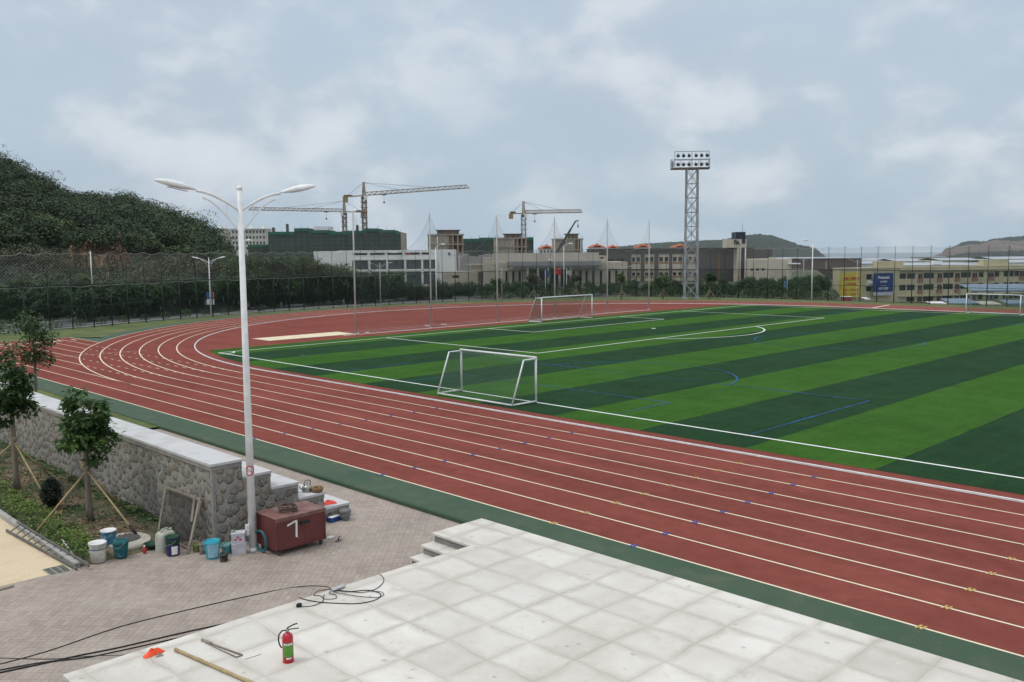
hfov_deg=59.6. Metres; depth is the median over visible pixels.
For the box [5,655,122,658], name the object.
cable
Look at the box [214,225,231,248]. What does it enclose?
apartment block
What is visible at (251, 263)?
belt tree
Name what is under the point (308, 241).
netted building
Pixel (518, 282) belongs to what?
belt tree
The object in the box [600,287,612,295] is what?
clipped shrub
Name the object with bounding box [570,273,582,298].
staked sapling
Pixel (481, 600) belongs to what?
concrete platform
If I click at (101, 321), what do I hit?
clipped shrub
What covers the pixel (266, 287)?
belt tree
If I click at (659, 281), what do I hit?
staked sapling
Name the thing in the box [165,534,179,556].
paint drum
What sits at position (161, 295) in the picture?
belt tree
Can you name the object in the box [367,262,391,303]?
street lamp
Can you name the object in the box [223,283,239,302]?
belt tree
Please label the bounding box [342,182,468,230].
tower crane
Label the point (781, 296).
perimeter fence
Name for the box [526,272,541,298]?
staked sapling
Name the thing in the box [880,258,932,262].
warehouse
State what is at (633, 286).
belt tree
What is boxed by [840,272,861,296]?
yellow billboard
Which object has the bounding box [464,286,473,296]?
belt tree
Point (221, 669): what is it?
bamboo pole
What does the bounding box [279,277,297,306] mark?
belt tree
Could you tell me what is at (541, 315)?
full size goal
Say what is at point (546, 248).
orange roofed house
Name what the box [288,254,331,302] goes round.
belt tree
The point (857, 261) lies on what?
street lamp
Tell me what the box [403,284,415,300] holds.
belt tree
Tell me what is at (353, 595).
cable
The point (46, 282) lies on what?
belt tree
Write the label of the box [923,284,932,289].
window
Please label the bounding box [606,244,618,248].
orange roofed house
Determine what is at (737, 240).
sign tower
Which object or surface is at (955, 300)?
shed
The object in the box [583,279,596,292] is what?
belt tree
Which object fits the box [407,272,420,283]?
window
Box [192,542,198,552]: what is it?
green can
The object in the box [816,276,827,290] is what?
belt tree
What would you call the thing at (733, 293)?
clipped shrub
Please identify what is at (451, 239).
unfinished building
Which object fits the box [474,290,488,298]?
clipped shrub
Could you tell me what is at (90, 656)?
cable
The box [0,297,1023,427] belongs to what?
grass verge
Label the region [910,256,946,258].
shore house
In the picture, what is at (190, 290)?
belt tree
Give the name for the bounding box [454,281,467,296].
belt tree
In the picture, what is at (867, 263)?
warehouse
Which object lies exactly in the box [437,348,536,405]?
goal
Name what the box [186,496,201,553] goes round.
timber prop
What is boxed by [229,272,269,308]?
belt tree
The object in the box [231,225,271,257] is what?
apartment block
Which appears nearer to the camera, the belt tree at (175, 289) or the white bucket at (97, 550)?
the white bucket at (97, 550)
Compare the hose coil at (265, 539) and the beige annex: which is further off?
the beige annex
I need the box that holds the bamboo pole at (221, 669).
[174,648,253,681]
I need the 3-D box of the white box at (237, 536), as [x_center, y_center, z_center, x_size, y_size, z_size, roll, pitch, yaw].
[-6.155,4.407,20.086,0.306,0.240,0.246,-2,6,-15]
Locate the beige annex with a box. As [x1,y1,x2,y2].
[443,264,482,285]
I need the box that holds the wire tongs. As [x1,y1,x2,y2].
[201,638,242,657]
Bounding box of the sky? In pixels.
[0,0,1023,252]
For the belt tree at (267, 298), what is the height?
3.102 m
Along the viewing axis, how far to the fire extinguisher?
13.38 m
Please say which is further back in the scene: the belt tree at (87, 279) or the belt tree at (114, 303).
the belt tree at (87, 279)
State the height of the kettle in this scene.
0.294 m
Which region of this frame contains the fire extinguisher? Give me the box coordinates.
[278,623,298,663]
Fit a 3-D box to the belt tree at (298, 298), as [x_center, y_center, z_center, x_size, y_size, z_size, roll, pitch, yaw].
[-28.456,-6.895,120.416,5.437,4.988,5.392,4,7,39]
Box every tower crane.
[249,201,364,231]
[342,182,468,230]
[509,201,581,236]
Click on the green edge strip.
(432, 502)
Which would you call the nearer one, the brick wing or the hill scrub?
the hill scrub
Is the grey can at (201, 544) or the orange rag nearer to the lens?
the orange rag
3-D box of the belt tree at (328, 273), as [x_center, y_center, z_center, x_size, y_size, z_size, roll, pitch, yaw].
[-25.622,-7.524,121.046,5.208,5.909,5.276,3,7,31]
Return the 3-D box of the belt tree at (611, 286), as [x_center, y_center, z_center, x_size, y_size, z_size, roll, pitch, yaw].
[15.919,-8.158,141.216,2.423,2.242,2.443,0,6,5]
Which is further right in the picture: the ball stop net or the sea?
the sea
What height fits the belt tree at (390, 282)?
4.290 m
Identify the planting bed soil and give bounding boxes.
[0,442,194,566]
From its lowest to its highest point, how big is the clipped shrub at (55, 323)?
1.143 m
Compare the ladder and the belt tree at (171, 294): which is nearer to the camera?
the ladder
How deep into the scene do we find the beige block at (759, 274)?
186.52 m
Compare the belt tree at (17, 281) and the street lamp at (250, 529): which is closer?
the street lamp at (250, 529)
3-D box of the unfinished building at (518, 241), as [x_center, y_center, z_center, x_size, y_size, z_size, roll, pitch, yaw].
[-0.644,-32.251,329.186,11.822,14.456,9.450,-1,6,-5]
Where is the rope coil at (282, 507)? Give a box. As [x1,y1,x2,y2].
[278,502,297,512]
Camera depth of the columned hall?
165.68 m
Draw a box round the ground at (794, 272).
[0,270,1021,521]
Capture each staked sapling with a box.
[489,278,502,300]
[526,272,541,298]
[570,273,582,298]
[615,272,627,298]
[650,273,672,298]
[703,272,717,298]
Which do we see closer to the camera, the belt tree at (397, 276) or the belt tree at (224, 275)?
the belt tree at (224, 275)
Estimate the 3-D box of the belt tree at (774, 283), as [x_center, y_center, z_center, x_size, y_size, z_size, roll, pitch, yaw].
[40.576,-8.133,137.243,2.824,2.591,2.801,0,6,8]
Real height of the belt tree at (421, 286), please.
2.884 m
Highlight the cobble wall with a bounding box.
[0,382,349,547]
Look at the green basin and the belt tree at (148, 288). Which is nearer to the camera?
the green basin
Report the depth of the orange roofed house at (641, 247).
422.78 m
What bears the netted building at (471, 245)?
on the ground at (794, 272)
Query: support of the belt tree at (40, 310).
on the ground at (794, 272)
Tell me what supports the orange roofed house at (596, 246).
on the ground at (794, 272)
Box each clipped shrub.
[50,319,62,328]
[96,317,106,324]
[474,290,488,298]
[551,286,562,295]
[560,287,574,296]
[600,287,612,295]
[652,287,664,296]
[667,285,682,296]
[704,285,712,296]
[708,284,721,296]
[713,288,725,296]
[725,285,736,296]
[730,288,743,296]
[740,288,753,297]
[749,288,761,297]
[756,286,769,297]
[761,290,775,297]
[778,289,790,298]
[789,286,806,299]
[813,290,828,298]
[825,289,838,299]
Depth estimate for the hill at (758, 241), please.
1766.00 m
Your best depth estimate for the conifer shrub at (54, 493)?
23.32 m
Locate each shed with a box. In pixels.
[926,301,946,303]
[941,298,978,304]
[959,284,1023,305]
[975,301,1001,305]
[999,300,1022,305]
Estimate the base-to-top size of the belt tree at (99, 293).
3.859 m
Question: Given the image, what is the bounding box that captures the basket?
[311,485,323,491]
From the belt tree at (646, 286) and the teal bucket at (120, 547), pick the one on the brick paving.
the teal bucket at (120, 547)
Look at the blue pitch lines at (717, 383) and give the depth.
44.27 m
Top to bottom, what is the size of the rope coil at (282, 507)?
0.157 m
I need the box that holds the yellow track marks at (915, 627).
[549,456,1015,628]
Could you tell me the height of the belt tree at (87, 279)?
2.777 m
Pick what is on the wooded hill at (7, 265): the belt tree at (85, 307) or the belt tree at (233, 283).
the belt tree at (233, 283)
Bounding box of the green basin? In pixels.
[143,540,154,548]
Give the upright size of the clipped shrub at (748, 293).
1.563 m
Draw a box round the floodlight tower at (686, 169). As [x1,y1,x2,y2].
[670,151,709,298]
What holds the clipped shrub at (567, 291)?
on the ground at (794, 272)
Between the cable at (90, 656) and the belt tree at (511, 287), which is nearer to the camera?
the cable at (90, 656)
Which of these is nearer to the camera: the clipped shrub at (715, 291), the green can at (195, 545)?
the green can at (195, 545)
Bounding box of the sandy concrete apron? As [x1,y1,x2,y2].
[0,518,71,585]
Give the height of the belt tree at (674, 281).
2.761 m
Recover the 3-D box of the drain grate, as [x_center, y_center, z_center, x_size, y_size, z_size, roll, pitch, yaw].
[-9.753,4.918,19.157,0.420,0.016,0.570,-6,8,-44]
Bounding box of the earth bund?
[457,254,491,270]
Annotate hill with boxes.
[0,191,251,318]
[605,234,825,256]
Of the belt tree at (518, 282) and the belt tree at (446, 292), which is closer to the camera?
the belt tree at (446, 292)
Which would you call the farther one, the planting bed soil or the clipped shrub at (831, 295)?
the clipped shrub at (831, 295)
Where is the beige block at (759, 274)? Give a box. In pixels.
[746,257,800,280]
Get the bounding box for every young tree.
[0,307,60,392]
[0,348,51,496]
[36,384,136,533]
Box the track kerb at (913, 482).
[194,303,1023,502]
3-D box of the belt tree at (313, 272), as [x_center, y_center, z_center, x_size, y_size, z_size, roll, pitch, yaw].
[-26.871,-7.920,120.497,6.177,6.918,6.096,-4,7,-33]
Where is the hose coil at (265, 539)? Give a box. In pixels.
[255,530,267,551]
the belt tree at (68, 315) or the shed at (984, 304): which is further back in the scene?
the shed at (984, 304)
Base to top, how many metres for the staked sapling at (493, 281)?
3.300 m
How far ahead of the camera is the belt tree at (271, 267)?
115.63 m
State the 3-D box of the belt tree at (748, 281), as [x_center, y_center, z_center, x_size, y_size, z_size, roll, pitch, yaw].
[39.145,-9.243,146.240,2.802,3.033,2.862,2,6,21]
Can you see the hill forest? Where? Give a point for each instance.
(63, 215)
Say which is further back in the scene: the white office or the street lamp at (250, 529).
the white office
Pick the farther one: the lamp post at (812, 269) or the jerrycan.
the lamp post at (812, 269)
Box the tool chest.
[256,500,325,555]
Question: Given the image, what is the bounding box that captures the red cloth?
[324,500,336,504]
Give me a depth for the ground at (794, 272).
148.66 m
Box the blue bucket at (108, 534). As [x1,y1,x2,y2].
[100,527,116,545]
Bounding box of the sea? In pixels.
[822,252,989,258]
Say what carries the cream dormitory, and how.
on the ground at (794, 272)
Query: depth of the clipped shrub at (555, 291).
132.73 m
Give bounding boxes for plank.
[0,585,13,590]
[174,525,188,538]
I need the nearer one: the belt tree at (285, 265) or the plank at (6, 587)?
the plank at (6, 587)
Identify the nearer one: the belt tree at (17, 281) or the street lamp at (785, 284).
the belt tree at (17, 281)
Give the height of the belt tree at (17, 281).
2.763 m
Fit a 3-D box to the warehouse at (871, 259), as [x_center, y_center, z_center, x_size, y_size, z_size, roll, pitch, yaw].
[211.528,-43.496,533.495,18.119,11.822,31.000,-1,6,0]
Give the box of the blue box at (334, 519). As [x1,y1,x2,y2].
[326,514,340,522]
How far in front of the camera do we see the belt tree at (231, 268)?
112.75 m
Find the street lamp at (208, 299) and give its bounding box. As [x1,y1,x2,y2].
[192,256,224,314]
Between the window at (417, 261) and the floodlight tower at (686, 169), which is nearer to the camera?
the floodlight tower at (686, 169)
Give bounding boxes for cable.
[0,585,380,663]
[0,623,223,672]
[0,636,182,670]
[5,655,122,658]
[301,574,383,606]
[323,591,383,598]
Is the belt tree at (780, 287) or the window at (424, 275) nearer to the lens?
the belt tree at (780, 287)
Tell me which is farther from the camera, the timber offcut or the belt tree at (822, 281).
the belt tree at (822, 281)
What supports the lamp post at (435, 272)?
on the grass verge
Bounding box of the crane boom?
[555,220,578,252]
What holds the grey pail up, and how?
on the brick paving
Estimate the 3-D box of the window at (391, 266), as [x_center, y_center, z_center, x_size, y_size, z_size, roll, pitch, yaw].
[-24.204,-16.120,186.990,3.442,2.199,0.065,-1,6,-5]
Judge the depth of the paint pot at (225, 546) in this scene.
20.07 m
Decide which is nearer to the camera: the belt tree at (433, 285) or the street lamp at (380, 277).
the street lamp at (380, 277)
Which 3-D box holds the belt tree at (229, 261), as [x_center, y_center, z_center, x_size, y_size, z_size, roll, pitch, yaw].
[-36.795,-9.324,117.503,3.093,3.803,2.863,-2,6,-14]
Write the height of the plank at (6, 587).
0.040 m
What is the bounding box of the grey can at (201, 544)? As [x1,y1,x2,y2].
[198,541,205,554]
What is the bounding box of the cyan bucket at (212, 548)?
[204,538,220,559]
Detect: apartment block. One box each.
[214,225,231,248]
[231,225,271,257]
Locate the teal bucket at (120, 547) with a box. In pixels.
[111,538,128,557]
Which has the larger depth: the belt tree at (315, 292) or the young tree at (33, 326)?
the belt tree at (315, 292)
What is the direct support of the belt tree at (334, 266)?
on the ground at (794, 272)
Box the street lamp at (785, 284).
[780,270,795,289]
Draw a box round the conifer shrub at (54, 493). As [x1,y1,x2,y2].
[38,477,63,508]
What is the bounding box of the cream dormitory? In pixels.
[832,259,1023,302]
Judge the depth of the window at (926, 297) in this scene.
273.03 m
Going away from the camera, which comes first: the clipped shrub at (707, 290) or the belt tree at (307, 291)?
the belt tree at (307, 291)
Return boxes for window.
[352,260,367,269]
[370,260,385,269]
[389,260,403,268]
[406,260,420,268]
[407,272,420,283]
[423,260,434,268]
[423,271,435,283]
[529,268,568,286]
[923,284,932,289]
[923,296,932,300]
[943,273,952,277]
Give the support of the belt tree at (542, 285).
on the ground at (794, 272)
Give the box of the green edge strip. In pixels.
[0,304,1023,680]
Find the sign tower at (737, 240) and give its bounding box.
[722,223,746,281]
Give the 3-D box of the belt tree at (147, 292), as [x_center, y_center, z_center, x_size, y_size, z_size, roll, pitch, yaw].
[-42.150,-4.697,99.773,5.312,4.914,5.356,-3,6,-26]
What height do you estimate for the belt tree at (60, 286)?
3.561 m
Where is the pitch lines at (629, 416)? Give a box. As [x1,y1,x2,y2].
[220,305,1023,478]
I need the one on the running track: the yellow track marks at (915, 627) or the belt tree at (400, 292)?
the yellow track marks at (915, 627)
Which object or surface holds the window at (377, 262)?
in the white office
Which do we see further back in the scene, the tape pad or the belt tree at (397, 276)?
the belt tree at (397, 276)
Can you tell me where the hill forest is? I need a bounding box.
[0,144,238,289]
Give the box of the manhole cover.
[109,532,150,549]
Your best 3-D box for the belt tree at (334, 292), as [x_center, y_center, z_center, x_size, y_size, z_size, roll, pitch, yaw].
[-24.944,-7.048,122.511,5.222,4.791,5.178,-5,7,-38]
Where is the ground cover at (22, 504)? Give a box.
[0,470,99,553]
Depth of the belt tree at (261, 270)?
114.39 m
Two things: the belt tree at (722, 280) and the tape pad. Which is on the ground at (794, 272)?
the belt tree at (722, 280)
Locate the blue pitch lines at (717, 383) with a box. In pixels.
[300,310,1021,425]
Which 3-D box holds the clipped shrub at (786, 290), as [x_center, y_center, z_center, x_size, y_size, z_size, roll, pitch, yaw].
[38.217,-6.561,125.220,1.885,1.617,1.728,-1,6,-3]
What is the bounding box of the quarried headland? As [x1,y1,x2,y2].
[935,235,1023,257]
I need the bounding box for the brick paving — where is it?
[0,429,459,681]
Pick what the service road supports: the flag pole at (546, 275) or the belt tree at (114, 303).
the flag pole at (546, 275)
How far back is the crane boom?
297.74 m
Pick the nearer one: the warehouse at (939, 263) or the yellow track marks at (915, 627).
the yellow track marks at (915, 627)
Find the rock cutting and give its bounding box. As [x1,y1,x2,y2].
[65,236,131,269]
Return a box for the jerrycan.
[155,527,174,553]
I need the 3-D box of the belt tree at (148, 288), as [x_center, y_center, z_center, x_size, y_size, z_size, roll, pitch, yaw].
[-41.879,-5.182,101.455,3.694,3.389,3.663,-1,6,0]
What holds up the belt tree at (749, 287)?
on the ground at (794, 272)
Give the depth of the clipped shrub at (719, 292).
132.68 m
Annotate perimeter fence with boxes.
[0,245,1023,333]
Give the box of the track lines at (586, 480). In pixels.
[0,300,1023,656]
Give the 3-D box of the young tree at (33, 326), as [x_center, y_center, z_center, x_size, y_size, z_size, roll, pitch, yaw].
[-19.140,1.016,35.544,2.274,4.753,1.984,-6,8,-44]
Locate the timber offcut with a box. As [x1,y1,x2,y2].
[190,494,195,521]
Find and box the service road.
[5,295,630,329]
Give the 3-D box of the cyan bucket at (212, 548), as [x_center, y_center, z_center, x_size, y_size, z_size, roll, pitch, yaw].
[-6.653,4.619,19.833,0.372,0.400,0.371,-6,8,-44]
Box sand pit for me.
[252,332,352,340]
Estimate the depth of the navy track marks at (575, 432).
25.20 m
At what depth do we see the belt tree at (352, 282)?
122.04 m
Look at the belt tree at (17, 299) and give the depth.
92.76 m
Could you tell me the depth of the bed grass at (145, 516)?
23.29 m
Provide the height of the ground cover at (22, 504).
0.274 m
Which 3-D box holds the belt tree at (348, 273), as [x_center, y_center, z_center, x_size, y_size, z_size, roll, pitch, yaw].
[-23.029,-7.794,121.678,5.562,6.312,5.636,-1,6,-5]
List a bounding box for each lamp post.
[435,243,445,303]
[802,239,812,300]
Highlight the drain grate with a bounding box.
[42,565,71,575]
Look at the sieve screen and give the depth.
21.18 m
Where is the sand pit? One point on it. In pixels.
(303, 336)
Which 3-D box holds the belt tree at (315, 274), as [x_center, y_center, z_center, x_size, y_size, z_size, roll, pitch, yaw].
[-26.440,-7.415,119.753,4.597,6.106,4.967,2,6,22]
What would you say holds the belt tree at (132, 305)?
on the ground at (794, 272)
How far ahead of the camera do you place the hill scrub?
117.67 m
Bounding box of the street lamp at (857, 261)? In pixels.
[850,259,865,300]
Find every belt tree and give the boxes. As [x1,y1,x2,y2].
[0,286,18,321]
[0,289,30,321]
[3,277,28,292]
[16,287,44,319]
[20,279,37,290]
[26,288,58,320]
[29,276,60,292]
[35,286,68,319]
[51,287,74,318]
[52,281,72,290]
[57,287,89,318]
[65,276,86,292]
[69,290,100,321]
[77,274,93,290]
[87,281,111,291]
[89,288,115,318]
[107,283,150,316]
[108,287,127,316]
[111,277,158,316]
[136,283,155,302]
[151,283,178,309]
[152,283,172,310]
[164,277,183,303]
[177,275,205,304]
[193,280,220,305]
[213,251,231,268]
[214,277,231,301]
[217,271,234,284]
[218,255,261,280]
[221,256,237,276]
[222,273,254,305]
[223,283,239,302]
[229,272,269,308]
[231,251,273,305]
[238,259,273,305]
[250,275,278,305]
[255,257,281,291]
[256,287,277,306]
[259,254,300,304]
[262,260,305,303]
[262,271,302,306]
[271,255,309,303]
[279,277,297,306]
[286,256,310,303]
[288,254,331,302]
[293,281,311,303]
[296,258,331,302]
[298,263,330,304]
[298,276,322,304]
[302,277,331,304]
[317,265,340,301]
[323,261,347,274]
[325,260,362,303]
[326,272,346,301]
[328,278,350,303]
[340,269,364,302]
[344,275,373,302]
[363,269,381,302]
[367,271,393,301]
[381,275,398,299]
[385,270,408,298]
[388,280,404,300]
[397,280,417,299]
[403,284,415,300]
[412,285,422,299]
[414,283,426,299]
[420,288,433,299]
[431,283,439,297]
[433,283,451,298]
[446,284,456,298]
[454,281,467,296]
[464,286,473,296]
[466,281,480,292]
[476,286,485,295]
[491,284,506,296]
[507,280,518,294]
[512,280,527,293]
[521,281,531,294]
[537,281,551,292]
[565,279,573,293]
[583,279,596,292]
[600,283,613,291]
[608,283,619,292]
[630,284,639,292]
[641,282,653,289]
[669,279,680,289]
[717,278,728,285]
[728,284,736,293]
[743,284,752,295]
[744,276,757,285]
[759,277,768,284]
[769,280,781,286]
[775,285,783,294]
[776,277,790,291]
[792,279,805,285]
[805,279,819,287]
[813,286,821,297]
[816,274,831,293]
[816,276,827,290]
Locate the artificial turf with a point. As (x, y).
(950, 392)
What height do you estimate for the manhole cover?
0.145 m
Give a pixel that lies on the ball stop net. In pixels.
(496, 279)
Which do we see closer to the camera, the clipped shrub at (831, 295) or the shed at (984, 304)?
the clipped shrub at (831, 295)
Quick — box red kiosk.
[840,296,851,300]
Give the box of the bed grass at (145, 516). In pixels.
[0,441,189,559]
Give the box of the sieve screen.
[158,486,202,548]
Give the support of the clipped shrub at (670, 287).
on the ground at (794, 272)
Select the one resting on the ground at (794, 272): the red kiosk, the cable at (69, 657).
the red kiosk
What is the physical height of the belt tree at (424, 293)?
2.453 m
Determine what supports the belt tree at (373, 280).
on the ground at (794, 272)
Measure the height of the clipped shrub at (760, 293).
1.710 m
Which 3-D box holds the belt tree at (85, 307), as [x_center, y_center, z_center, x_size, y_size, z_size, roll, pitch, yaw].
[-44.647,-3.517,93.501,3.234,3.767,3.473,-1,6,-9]
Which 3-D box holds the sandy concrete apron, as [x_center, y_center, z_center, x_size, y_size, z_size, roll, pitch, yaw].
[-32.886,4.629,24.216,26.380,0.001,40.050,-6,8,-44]
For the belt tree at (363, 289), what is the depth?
122.60 m
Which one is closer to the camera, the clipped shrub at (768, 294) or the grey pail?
the grey pail
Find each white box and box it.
[231,530,244,543]
[231,541,245,555]
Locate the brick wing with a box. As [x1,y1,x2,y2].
[754,249,771,258]
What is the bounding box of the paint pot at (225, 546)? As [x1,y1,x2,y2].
[221,542,230,553]
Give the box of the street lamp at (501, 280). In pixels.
[492,267,512,298]
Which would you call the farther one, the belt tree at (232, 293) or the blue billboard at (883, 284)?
the blue billboard at (883, 284)
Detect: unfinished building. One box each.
[427,230,463,267]
[493,233,527,252]
[551,233,583,252]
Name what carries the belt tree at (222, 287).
on the wooded hill at (7, 265)
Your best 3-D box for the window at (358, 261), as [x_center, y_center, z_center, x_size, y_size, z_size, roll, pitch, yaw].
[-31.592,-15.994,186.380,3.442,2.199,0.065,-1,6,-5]
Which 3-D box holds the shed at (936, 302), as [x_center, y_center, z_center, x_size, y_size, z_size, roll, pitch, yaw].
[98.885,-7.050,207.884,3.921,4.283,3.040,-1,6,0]
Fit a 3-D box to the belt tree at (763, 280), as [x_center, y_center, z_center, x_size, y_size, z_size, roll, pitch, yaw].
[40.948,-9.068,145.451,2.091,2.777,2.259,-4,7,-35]
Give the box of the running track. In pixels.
[0,300,1023,655]
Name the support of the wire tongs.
on the concrete platform
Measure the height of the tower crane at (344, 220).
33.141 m
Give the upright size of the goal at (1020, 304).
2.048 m
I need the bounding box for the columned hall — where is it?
[483,252,627,288]
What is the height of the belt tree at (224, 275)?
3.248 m
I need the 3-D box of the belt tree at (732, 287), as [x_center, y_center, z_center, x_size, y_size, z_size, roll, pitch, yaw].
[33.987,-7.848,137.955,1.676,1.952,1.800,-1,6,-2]
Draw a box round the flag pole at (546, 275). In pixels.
[545,271,548,292]
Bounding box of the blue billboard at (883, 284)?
[873,273,892,295]
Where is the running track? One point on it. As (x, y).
(984, 630)
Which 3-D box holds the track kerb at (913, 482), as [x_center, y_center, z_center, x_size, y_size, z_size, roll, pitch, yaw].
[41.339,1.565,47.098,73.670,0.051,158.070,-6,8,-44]
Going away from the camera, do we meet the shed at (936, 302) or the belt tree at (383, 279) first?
the belt tree at (383, 279)
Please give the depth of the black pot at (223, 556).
19.56 m
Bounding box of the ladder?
[6,521,89,570]
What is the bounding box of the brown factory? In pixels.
[775,257,861,279]
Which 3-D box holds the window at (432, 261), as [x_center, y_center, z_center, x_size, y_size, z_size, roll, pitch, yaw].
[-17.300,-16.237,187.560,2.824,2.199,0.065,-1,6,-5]
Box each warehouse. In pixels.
[862,258,890,260]
[862,261,871,266]
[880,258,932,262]
[903,261,977,266]
[918,258,979,262]
[964,260,1023,264]
[973,256,1023,259]
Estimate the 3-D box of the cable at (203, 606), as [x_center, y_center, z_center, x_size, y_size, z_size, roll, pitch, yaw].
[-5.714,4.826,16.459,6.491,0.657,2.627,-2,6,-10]
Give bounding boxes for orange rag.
[143,647,164,657]
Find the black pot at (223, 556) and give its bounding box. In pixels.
[219,552,227,561]
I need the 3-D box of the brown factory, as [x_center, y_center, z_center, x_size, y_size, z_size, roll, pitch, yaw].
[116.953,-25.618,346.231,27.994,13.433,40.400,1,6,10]
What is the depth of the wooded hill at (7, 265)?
115.93 m
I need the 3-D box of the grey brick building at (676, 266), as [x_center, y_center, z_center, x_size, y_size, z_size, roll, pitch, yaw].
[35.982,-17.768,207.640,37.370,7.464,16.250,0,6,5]
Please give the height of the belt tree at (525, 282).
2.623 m
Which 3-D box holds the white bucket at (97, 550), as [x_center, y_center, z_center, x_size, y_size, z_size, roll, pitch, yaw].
[-9.096,4.624,19.618,0.384,0.436,0.381,-6,8,-44]
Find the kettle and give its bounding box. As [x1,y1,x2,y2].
[299,480,311,491]
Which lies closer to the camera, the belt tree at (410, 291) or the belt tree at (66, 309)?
the belt tree at (66, 309)
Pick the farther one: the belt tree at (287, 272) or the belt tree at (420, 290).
the belt tree at (420, 290)
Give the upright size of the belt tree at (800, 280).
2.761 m
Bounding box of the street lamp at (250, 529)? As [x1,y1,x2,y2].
[154,179,315,551]
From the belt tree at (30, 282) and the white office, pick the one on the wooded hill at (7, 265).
the belt tree at (30, 282)
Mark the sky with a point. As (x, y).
(851, 124)
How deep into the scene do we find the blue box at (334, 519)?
22.40 m
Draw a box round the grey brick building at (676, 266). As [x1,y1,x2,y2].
[586,248,753,281]
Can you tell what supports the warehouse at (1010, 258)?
on the ground at (794, 272)
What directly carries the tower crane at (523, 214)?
on the ground at (794, 272)
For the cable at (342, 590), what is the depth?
16.17 m
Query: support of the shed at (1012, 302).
on the ground at (794, 272)
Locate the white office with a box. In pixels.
[314,250,456,285]
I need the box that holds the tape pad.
[331,584,345,590]
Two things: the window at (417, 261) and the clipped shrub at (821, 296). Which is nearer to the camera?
the clipped shrub at (821, 296)
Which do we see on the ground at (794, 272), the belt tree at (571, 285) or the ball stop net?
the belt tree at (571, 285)
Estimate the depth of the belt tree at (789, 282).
137.01 m
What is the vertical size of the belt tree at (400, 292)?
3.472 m
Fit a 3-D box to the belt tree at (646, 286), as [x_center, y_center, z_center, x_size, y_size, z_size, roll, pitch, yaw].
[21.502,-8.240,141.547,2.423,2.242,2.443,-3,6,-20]
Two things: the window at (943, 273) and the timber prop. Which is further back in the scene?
the window at (943, 273)
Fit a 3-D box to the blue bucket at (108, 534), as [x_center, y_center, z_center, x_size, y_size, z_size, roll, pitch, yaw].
[-9.313,4.541,20.621,0.363,0.386,0.361,-6,8,-44]
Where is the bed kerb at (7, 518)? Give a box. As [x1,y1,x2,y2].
[0,509,79,567]
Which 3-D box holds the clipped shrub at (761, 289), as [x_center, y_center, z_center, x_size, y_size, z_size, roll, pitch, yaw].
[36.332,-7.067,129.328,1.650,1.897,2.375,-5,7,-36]
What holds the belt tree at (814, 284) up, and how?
on the ground at (794, 272)
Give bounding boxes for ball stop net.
[352,210,649,334]
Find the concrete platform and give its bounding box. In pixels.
[63,518,1023,681]
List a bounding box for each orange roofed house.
[537,244,551,252]
[588,243,604,248]
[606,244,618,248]
[634,243,650,248]
[670,243,687,247]
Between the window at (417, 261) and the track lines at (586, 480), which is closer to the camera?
the track lines at (586, 480)
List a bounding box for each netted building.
[248,244,268,260]
[268,224,406,265]
[463,237,497,256]
[526,235,533,252]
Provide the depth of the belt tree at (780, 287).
131.38 m
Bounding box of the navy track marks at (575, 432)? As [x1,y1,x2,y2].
[254,404,830,546]
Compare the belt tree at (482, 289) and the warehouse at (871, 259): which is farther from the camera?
the warehouse at (871, 259)
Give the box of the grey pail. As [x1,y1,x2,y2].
[339,508,350,520]
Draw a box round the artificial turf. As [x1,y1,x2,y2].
[209,305,1023,494]
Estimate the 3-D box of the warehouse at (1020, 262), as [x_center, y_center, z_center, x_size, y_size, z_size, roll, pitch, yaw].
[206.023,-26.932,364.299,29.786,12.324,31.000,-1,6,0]
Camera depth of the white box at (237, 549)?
20.00 m
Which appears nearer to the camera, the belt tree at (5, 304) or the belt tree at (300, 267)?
the belt tree at (5, 304)
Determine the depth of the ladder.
20.46 m
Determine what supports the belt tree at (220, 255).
on the wooded hill at (7, 265)
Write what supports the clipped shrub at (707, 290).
on the ground at (794, 272)
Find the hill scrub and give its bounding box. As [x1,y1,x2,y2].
[0,238,223,293]
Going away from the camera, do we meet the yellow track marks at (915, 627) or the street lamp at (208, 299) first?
the yellow track marks at (915, 627)
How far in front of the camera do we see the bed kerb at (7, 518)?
20.82 m
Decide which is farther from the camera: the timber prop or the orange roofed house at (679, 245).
the orange roofed house at (679, 245)
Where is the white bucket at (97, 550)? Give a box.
[88,539,106,562]
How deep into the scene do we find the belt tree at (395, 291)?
128.03 m
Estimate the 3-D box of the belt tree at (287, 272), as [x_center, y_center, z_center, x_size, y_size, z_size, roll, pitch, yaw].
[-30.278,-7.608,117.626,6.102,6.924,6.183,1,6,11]
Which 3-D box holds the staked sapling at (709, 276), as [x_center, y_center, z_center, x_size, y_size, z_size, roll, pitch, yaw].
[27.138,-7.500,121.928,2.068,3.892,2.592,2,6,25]
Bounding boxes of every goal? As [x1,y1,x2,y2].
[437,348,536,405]
[528,294,592,322]
[965,293,1023,315]

